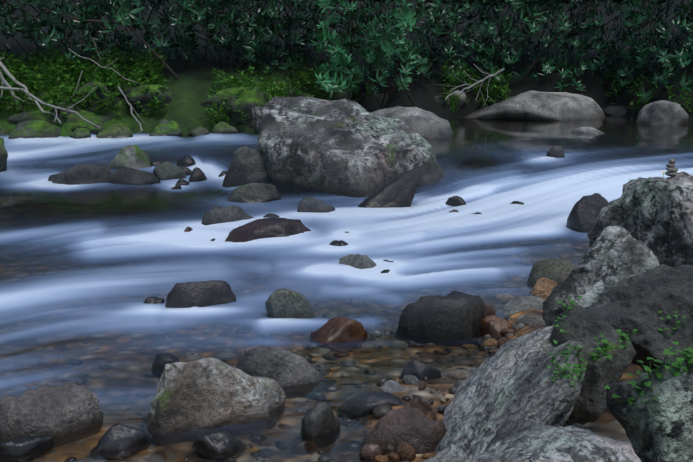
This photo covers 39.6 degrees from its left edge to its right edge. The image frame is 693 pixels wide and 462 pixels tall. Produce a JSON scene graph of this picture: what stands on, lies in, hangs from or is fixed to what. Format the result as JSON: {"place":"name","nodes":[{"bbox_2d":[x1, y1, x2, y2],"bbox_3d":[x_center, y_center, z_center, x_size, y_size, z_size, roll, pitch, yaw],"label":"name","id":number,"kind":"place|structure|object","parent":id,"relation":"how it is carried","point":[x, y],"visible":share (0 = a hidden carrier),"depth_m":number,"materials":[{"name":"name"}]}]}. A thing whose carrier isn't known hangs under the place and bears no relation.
{"place":"outdoors","nodes":[
{"label":"outdoors","id":0,"kind":"place"},
{"bbox_2d":[23,0,665,5],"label":"hillside ground","id":1,"kind":"structure","parent":0,"point":[545,1],"depth_m":23.34,"materials":[{"name":"green plant"}]},
{"bbox_2d":[0,115,692,461],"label":"river water","id":2,"kind":"structure","parent":0,"point":[86,270],"depth_m":5.43,"materials":[{"name":"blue liquid"}]},
{"bbox_2d":[0,137,7,171],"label":"rock","id":3,"kind":"object","parent":2,"relation":"in","point":[3,158],"visible":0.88,"depth_m":8.53,"materials":[{"name":"stone"}]},
{"bbox_2d":[8,119,60,138],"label":"rock","id":4,"kind":"object","parent":2,"relation":"in","point":[34,128],"visible":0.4,"depth_m":10.22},
{"bbox_2d":[69,128,90,138],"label":"rock","id":5,"kind":"object","parent":2,"relation":"in","point":[80,133],"visible":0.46,"depth_m":10.18,"materials":[{"name":"green stone"}]},
{"bbox_2d":[96,123,132,137],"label":"rock","id":6,"kind":"object","parent":2,"relation":"in","point":[120,130],"visible":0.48,"depth_m":10.22,"materials":[{"name":"green stone"}]},
{"bbox_2d":[107,167,160,184],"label":"rock","id":7,"kind":"object","parent":2,"relation":"in","point":[129,176],"visible":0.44,"depth_m":8.05,"materials":[{"name":"grey stone"}]},
{"bbox_2d":[143,297,163,303],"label":"rock","id":8,"kind":"object","parent":2,"relation":"in","point":[152,300],"visible":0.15,"depth_m":4.69,"materials":[{"name":"grey stone"}]},
{"bbox_2d":[151,160,163,165],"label":"rock","id":9,"kind":"object","parent":2,"relation":"in","point":[155,163],"visible":0.27,"depth_m":8.86,"materials":[{"name":"grey stone"}]},
{"bbox_2d":[153,162,185,180],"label":"rock","id":10,"kind":"object","parent":2,"relation":"in","point":[166,171],"visible":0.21,"depth_m":8.27,"materials":[{"name":"grey stone"}]},
{"bbox_2d":[171,185,181,188],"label":"rock","id":11,"kind":"object","parent":2,"relation":"in","point":[177,187],"visible":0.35,"depth_m":7.74,"materials":[{"name":"grey stone"}]},
{"bbox_2d":[175,181,188,185],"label":"rock","id":12,"kind":"object","parent":2,"relation":"in","point":[181,183],"visible":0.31,"depth_m":7.95,"materials":[{"name":"grey stone"}]},
{"bbox_2d":[176,178,189,183],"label":"rock","id":13,"kind":"object","parent":2,"relation":"in","point":[181,179],"visible":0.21,"depth_m":8.01,"materials":[{"name":"grey stone"}]},
{"bbox_2d":[176,155,195,166],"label":"rock","id":14,"kind":"object","parent":2,"relation":"in","point":[186,160],"visible":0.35,"depth_m":8.82,"materials":[{"name":"grey stone"}]},
{"bbox_2d":[180,166,191,175],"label":"rock","id":15,"kind":"object","parent":2,"relation":"in","point":[187,171],"visible":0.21,"depth_m":8.45,"materials":[{"name":"grey stone"}]},
{"bbox_2d":[184,227,192,231],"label":"rock","id":16,"kind":"object","parent":2,"relation":"in","point":[188,229],"visible":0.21,"depth_m":6.11,"materials":[{"name":"stone"}]},
{"bbox_2d":[189,167,206,181],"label":"rock","id":17,"kind":"object","parent":2,"relation":"in","point":[197,174],"visible":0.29,"depth_m":8.15,"materials":[{"name":"grey stone"}]},
{"bbox_2d":[218,171,226,176],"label":"rock","id":18,"kind":"object","parent":2,"relation":"in","point":[222,173],"visible":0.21,"depth_m":8.19,"materials":[{"name":"grey stone"}]},
{"bbox_2d":[201,205,253,224],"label":"rock","id":19,"kind":"object","parent":2,"relation":"in","point":[219,214],"visible":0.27,"depth_m":6.23,"materials":[{"name":"grey stone"}]},
{"bbox_2d":[227,183,280,202],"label":"rock","id":20,"kind":"object","parent":2,"relation":"in","point":[255,193],"visible":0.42,"depth_m":7.05,"materials":[{"name":"grey stone"}]},
{"bbox_2d":[225,217,310,241],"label":"rock","id":21,"kind":"object","parent":2,"relation":"in","point":[267,228],"visible":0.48,"depth_m":5.81,"materials":[{"name":"stone"}]},
{"bbox_2d":[263,213,279,217],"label":"rock","id":22,"kind":"object","parent":2,"relation":"in","point":[270,215],"visible":0.15,"depth_m":6.30,"materials":[{"name":"grey stone"}]},
{"bbox_2d":[297,197,334,212],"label":"rock","id":23,"kind":"object","parent":2,"relation":"in","point":[310,204],"visible":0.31,"depth_m":6.50,"materials":[{"name":"grey stone"}]},
{"bbox_2d":[329,240,347,245],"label":"rock","id":24,"kind":"object","parent":2,"relation":"in","point":[338,243],"visible":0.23,"depth_m":5.61,"materials":[{"name":"grey stone"}]},
{"bbox_2d":[339,254,375,268],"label":"rock","id":25,"kind":"object","parent":2,"relation":"in","point":[358,261],"visible":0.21,"depth_m":5.24,"materials":[{"name":"grey stone"}]},
{"bbox_2d":[358,166,422,207],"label":"rock","id":26,"kind":"object","parent":2,"relation":"in","point":[399,191],"visible":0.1,"depth_m":6.78,"materials":[{"name":"grey stone"}]},
{"bbox_2d":[445,196,465,206],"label":"rock","id":27,"kind":"object","parent":2,"relation":"in","point":[453,201],"visible":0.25,"depth_m":6.89,"materials":[{"name":"grey stone"}]},
{"bbox_2d":[510,201,523,204],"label":"rock","id":28,"kind":"object","parent":2,"relation":"in","point":[517,202],"visible":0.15,"depth_m":6.82,"materials":[{"name":"grey stone"}]},
{"bbox_2d":[546,145,564,157],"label":"rock","id":29,"kind":"object","parent":2,"relation":"in","point":[554,151],"visible":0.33,"depth_m":8.20,"materials":[{"name":"grey stone"}]},
{"bbox_2d":[571,127,602,133],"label":"rock","id":30,"kind":"object","parent":2,"relation":"in","point":[587,130],"visible":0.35,"depth_m":10.73,"materials":[{"name":"grey stone"}]},
{"bbox_2d":[0,0,692,133],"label":"bank ground","id":31,"kind":"structure","parent":0,"point":[185,110],"depth_m":13.98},
{"bbox_2d":[0,126,7,132],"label":"rock","id":32,"kind":"object","parent":31,"relation":"on","point":[3,130],"visible":0.23,"depth_m":10.77,"materials":[{"name":"green stone"}]},
{"bbox_2d":[5,108,113,133],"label":"rock","id":33,"kind":"object","parent":31,"relation":"on","point":[75,120],"visible":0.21,"depth_m":10.81,"materials":[{"name":"green stone"}]},
{"bbox_2d":[50,101,81,118],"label":"rock","id":34,"kind":"object","parent":31,"relation":"on","point":[62,105],"visible":0.27,"depth_m":10.79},
{"bbox_2d":[73,81,121,112],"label":"rock","id":35,"kind":"object","parent":31,"relation":"on","point":[91,85],"visible":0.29,"depth_m":11.01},
{"bbox_2d":[123,84,174,112],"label":"rock","id":36,"kind":"object","parent":31,"relation":"on","point":[137,94],"visible":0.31,"depth_m":11.00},
{"bbox_2d":[149,120,181,135],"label":"rock","id":37,"kind":"object","parent":31,"relation":"on","point":[167,128],"visible":0.38,"depth_m":10.47,"materials":[{"name":"green stone"}]},
{"bbox_2d":[189,127,208,135],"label":"rock","id":38,"kind":"object","parent":31,"relation":"on","point":[197,131],"visible":0.35,"depth_m":10.49,"materials":[{"name":"stone"}]},
{"bbox_2d":[212,122,237,133],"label":"rock","id":39,"kind":"object","parent":31,"relation":"on","point":[222,128],"visible":0.4,"depth_m":10.61,"materials":[{"name":"green stone"}]},
{"bbox_2d":[200,86,271,130],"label":"rock","id":40,"kind":"object","parent":31,"relation":"on","point":[246,103],"visible":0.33,"depth_m":11.00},
{"bbox_2d":[0,31,504,132],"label":"dead branches","id":41,"kind":"object","parent":31,"relation":"on","point":[8,86],"visible":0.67,"depth_m":11.07,"materials":[{"name":"grey wood"}]},
{"bbox_2d":[276,79,300,95],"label":"rock","id":42,"kind":"object","parent":31,"relation":"on","point":[292,92],"visible":0.29,"depth_m":12.15,"materials":[{"name":"green stone"}]},
{"bbox_2d":[285,93,314,97],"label":"rock","id":43,"kind":"object","parent":31,"relation":"on","point":[305,95],"visible":0.08,"depth_m":11.94,"materials":[{"name":"grey stone"}]},
{"bbox_2d":[291,72,312,88],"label":"rock","id":44,"kind":"object","parent":31,"relation":"on","point":[302,81],"visible":0.38,"depth_m":12.49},
{"bbox_2d":[319,80,352,100],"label":"rock","id":45,"kind":"object","parent":31,"relation":"on","point":[339,95],"visible":0.12,"depth_m":12.88,"materials":[{"name":"grey stone"}]},
{"bbox_2d":[0,0,692,108],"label":"rhododendron","id":46,"kind":"object","parent":31,"relation":"on","point":[396,19],"depth_m":13.09,"materials":[{"name":"green plant"}]},
{"bbox_2d":[0,42,692,127],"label":"undergrowth plants","id":47,"kind":"object","parent":31,"relation":"on","point":[48,70],"visible":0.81,"depth_m":11.56,"materials":[{"name":"green plant"}]},
{"bbox_2d":[360,93,388,110],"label":"rock","id":48,"kind":"object","parent":31,"relation":"on","point":[374,103],"visible":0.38,"depth_m":13.22,"materials":[{"name":"grey stone"}]},
{"bbox_2d":[435,95,451,106],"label":"rock","id":49,"kind":"object","parent":31,"relation":"on","point":[439,99],"visible":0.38,"depth_m":13.42,"materials":[{"name":"grey stone"}]},
{"bbox_2d":[451,90,465,105],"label":"rock","id":50,"kind":"object","parent":31,"relation":"on","point":[463,96],"visible":0.23,"depth_m":13.63,"materials":[{"name":"grey stone"}]},
{"bbox_2d":[466,91,604,120],"bbox_3d":[2.595,-1.382,13.402,1.943,1.117,1.572,5,12,24],"label":"rock","id":51,"kind":"object","parent":31,"relation":"on","point":[545,106],"visible":0.46,"depth_m":12.76,"materials":[{"name":"grey stone"}]},
{"bbox_2d":[602,105,625,115],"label":"rock","id":52,"kind":"object","parent":31,"relation":"on","point":[618,110],"visible":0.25,"depth_m":13.70,"materials":[{"name":"grey stone"}]},
{"bbox_2d":[636,100,688,124],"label":"rock","id":53,"kind":"object","parent":31,"relation":"on","point":[662,112],"visible":0.31,"depth_m":12.03,"materials":[{"name":"grey stone"}]},
{"bbox_2d":[372,309,646,461],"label":"riverbed ground","id":54,"kind":"structure","parent":0,"point":[606,424],"depth_m":3.46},
{"bbox_2d":[0,436,54,455],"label":"rock","id":55,"kind":"object","parent":54,"relation":"on","point":[22,445],"visible":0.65,"depth_m":3.04,"materials":[{"name":"grey stone"}]},
{"bbox_2d":[0,383,103,440],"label":"rock","id":56,"kind":"object","parent":54,"relation":"on","point":[46,409],"visible":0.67,"depth_m":3.17,"materials":[{"name":"grey stone"}]},
{"bbox_2d":[52,164,111,184],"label":"rock","id":57,"kind":"object","parent":54,"relation":"on","point":[84,174],"visible":0.27,"depth_m":7.99,"materials":[{"name":"grey stone"}]},
{"bbox_2d":[96,423,152,450],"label":"rock","id":58,"kind":"object","parent":54,"relation":"on","point":[119,436],"visible":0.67,"depth_m":3.06,"materials":[{"name":"grey stone"}]},
{"bbox_2d":[108,145,151,168],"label":"rock","id":59,"kind":"object","parent":54,"relation":"on","point":[133,156],"visible":0.17,"depth_m":8.77,"materials":[{"name":"grey stone"}]},
{"bbox_2d":[152,353,179,370],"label":"rock","id":60,"kind":"object","parent":54,"relation":"on","point":[160,360],"visible":0.25,"depth_m":3.82,"materials":[{"name":"grey stone"}]},
{"bbox_2d":[165,280,235,307],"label":"rock","id":61,"kind":"object","parent":54,"relation":"on","point":[199,294],"visible":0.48,"depth_m":4.63,"materials":[{"name":"grey stone"}]},
{"bbox_2d":[146,357,285,433],"bbox_3d":[-0.469,0.700,3.354,0.511,0.547,0.356,0,11,-1],"label":"rock","id":62,"kind":"object","parent":54,"relation":"on","point":[206,393],"visible":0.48,"depth_m":3.24,"materials":[{"name":"grey stone"}]},
{"bbox_2d":[193,430,242,453],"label":"rock","id":63,"kind":"object","parent":54,"relation":"on","point":[220,442],"visible":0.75,"depth_m":3.04,"materials":[{"name":"grey stone"}]},
{"bbox_2d":[222,147,267,187],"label":"rock","id":64,"kind":"object","parent":54,"relation":"on","point":[247,165],"visible":0.33,"depth_m":7.71,"materials":[{"name":"grey stone"}]},
{"bbox_2d":[236,345,325,386],"bbox_3d":[-0.237,0.611,3.746,0.403,0.368,0.271,0,11,-1],"label":"rock","id":65,"kind":"object","parent":54,"relation":"on","point":[282,368],"visible":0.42,"depth_m":3.66,"materials":[{"name":"grey stone"}]},
{"bbox_2d":[265,288,314,317],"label":"rock","id":66,"kind":"object","parent":54,"relation":"on","point":[284,303],"visible":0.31,"depth_m":4.47,"materials":[{"name":"grey stone"}]},
{"bbox_2d":[301,401,339,435],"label":"rock","id":67,"kind":"object","parent":54,"relation":"on","point":[319,418],"visible":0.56,"depth_m":3.19,"materials":[{"name":"grey stone"}]},
{"bbox_2d":[310,317,367,343],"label":"rock","id":68,"kind":"object","parent":54,"relation":"on","point":[338,329],"visible":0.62,"depth_m":4.23,"materials":[{"name":"brown stone"}]},
{"bbox_2d":[252,96,444,197],"bbox_3d":[0.180,0.038,7.910,1.917,2.221,1.386,0,11,-1],"label":"rock","id":69,"kind":"object","parent":54,"relation":"on","point":[346,147],"visible":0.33,"depth_m":7.48,"materials":[{"name":"grey stone"}]},
{"bbox_2d":[339,391,402,414],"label":"rock","id":70,"kind":"object","parent":54,"relation":"on","point":[365,403],"visible":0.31,"depth_m":3.36,"materials":[{"name":"grey stone"}]},
{"bbox_2d":[380,380,405,392],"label":"rock","id":71,"kind":"object","parent":54,"relation":"on","point":[390,386],"visible":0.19,"depth_m":3.52,"materials":[{"name":"grey stone"}]},
{"bbox_2d":[358,405,446,455],"bbox_3d":[0.190,0.739,3.075,0.283,0.377,0.191,3,11,13],"label":"rock","id":72,"kind":"object","parent":54,"relation":"on","point":[418,430],"visible":0.58,"depth_m":2.99,"materials":[{"name":"brown stone"}]},
{"bbox_2d":[371,106,452,138],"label":"rock","id":73,"kind":"object","parent":54,"relation":"on","point":[424,124],"visible":0.21,"depth_m":10.14,"materials":[{"name":"grey stone"}]},
{"bbox_2d":[400,361,440,378],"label":"rock","id":74,"kind":"object","parent":54,"relation":"on","point":[419,370],"visible":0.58,"depth_m":3.74,"materials":[{"name":"grey stone"}]},
{"bbox_2d":[349,316,525,461],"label":"pebbles","id":75,"kind":"object","parent":54,"relation":"on","point":[405,451],"visible":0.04,"depth_m":3.31,"materials":[{"name":"brown stone"}]},
{"bbox_2d":[396,290,484,340],"bbox_3d":[0.427,0.532,4.369,0.430,0.518,0.235,4,11,19],"label":"rock","id":76,"kind":"object","parent":54,"relation":"on","point":[456,315],"visible":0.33,"depth_m":4.25,"materials":[{"name":"grey stone"}]},
{"bbox_2d":[423,449,465,461],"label":"bank rock","id":77,"kind":"object","parent":54,"relation":"on","point":[444,455],"visible":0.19,"depth_m":2.84,"materials":[{"name":"grey stone"}]},
{"bbox_2d":[484,304,495,315],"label":"rock","id":78,"kind":"object","parent":54,"relation":"on","point":[489,310],"visible":0.29,"depth_m":4.55,"materials":[{"name":"brown stone"}]},
{"bbox_2d":[481,315,512,337],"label":"rock","id":79,"kind":"object","parent":54,"relation":"on","point":[492,325],"visible":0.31,"depth_m":4.29,"materials":[{"name":"brown stone"}]},
{"bbox_2d":[435,325,586,461],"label":"bank rock","id":80,"kind":"object","parent":54,"relation":"on","point":[511,379],"visible":0.69,"depth_m":2.84,"materials":[{"name":"grey stone"}]},
{"bbox_2d":[547,174,692,407],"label":"clover plants","id":81,"kind":"object","parent":80,"relation":"on","point":[677,363],"visible":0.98,"depth_m":2.71,"materials":[{"name":"green plant"}]},
{"bbox_2d":[502,295,544,314],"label":"rock","id":82,"kind":"object","parent":54,"relation":"on","point":[516,304],"visible":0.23,"depth_m":4.57,"materials":[{"name":"grey stone"}]},
{"bbox_2d":[515,314,544,326],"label":"rock","id":83,"kind":"object","parent":54,"relation":"on","point":[527,320],"visible":0.06,"depth_m":4.25,"materials":[{"name":"grey stone"}]},
{"bbox_2d":[530,278,557,296],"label":"rock","id":84,"kind":"object","parent":54,"relation":"on","point":[544,287],"visible":0.27,"depth_m":4.84,"materials":[{"name":"brown stone"}]},
{"bbox_2d":[527,257,574,286],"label":"rock","id":85,"kind":"object","parent":54,"relation":"on","point":[557,270],"visible":0.27,"depth_m":4.98,"materials":[{"name":"grey stone"}]},
{"bbox_2d":[471,419,640,461],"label":"bank rock","id":86,"kind":"object","parent":54,"relation":"on","point":[520,440],"visible":0.94,"depth_m":2.38,"materials":[{"name":"grey stone"}]},
{"bbox_2d":[567,193,608,232],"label":"rock","id":87,"kind":"object","parent":54,"relation":"on","point":[584,214],"visible":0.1,"depth_m":5.97,"materials":[{"name":"grey stone"}]},
{"bbox_2d":[549,306,635,424],"bbox_3d":[0.751,0.417,3.008,0.284,0.368,0.292,-8,13,-36],"label":"bank rock","id":88,"kind":"object","parent":54,"relation":"on","point":[585,330],"visible":0.48,"depth_m":2.89,"materials":[{"name":"grey stone"}]},
{"bbox_2d":[542,226,658,326],"bbox_3d":[0.970,0.246,3.718,0.418,0.528,0.357,0,11,-1],"label":"bank rock","id":89,"kind":"object","parent":54,"relation":"on","point":[615,254],"visible":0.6,"depth_m":3.65,"materials":[{"name":"grey stone"}]},
{"bbox_2d":[559,264,692,372],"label":"bank rock","id":90,"kind":"object","parent":54,"relation":"on","point":[631,303],"visible":0.67,"depth_m":3.07,"materials":[{"name":"grey stone"}]},
{"bbox_2d":[587,172,692,266],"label":"bank rock","id":91,"kind":"object","parent":54,"relation":"on","point":[659,224],"visible":0.38,"depth_m":4.10,"materials":[{"name":"grey stone"}]},
{"bbox_2d":[665,158,677,175],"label":"stacked stones","id":92,"kind":"object","parent":91,"relation":"on","point":[671,169],"visible":0.98,"depth_m":4.22,"materials":[{"name":"grey stone"}]},
{"bbox_2d":[606,356,692,461],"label":"bank rock","id":93,"kind":"object","parent":54,"relation":"on","point":[660,429],"visible":0.96,"depth_m":1.73,"materials":[{"name":"grey stone"}]}
]}

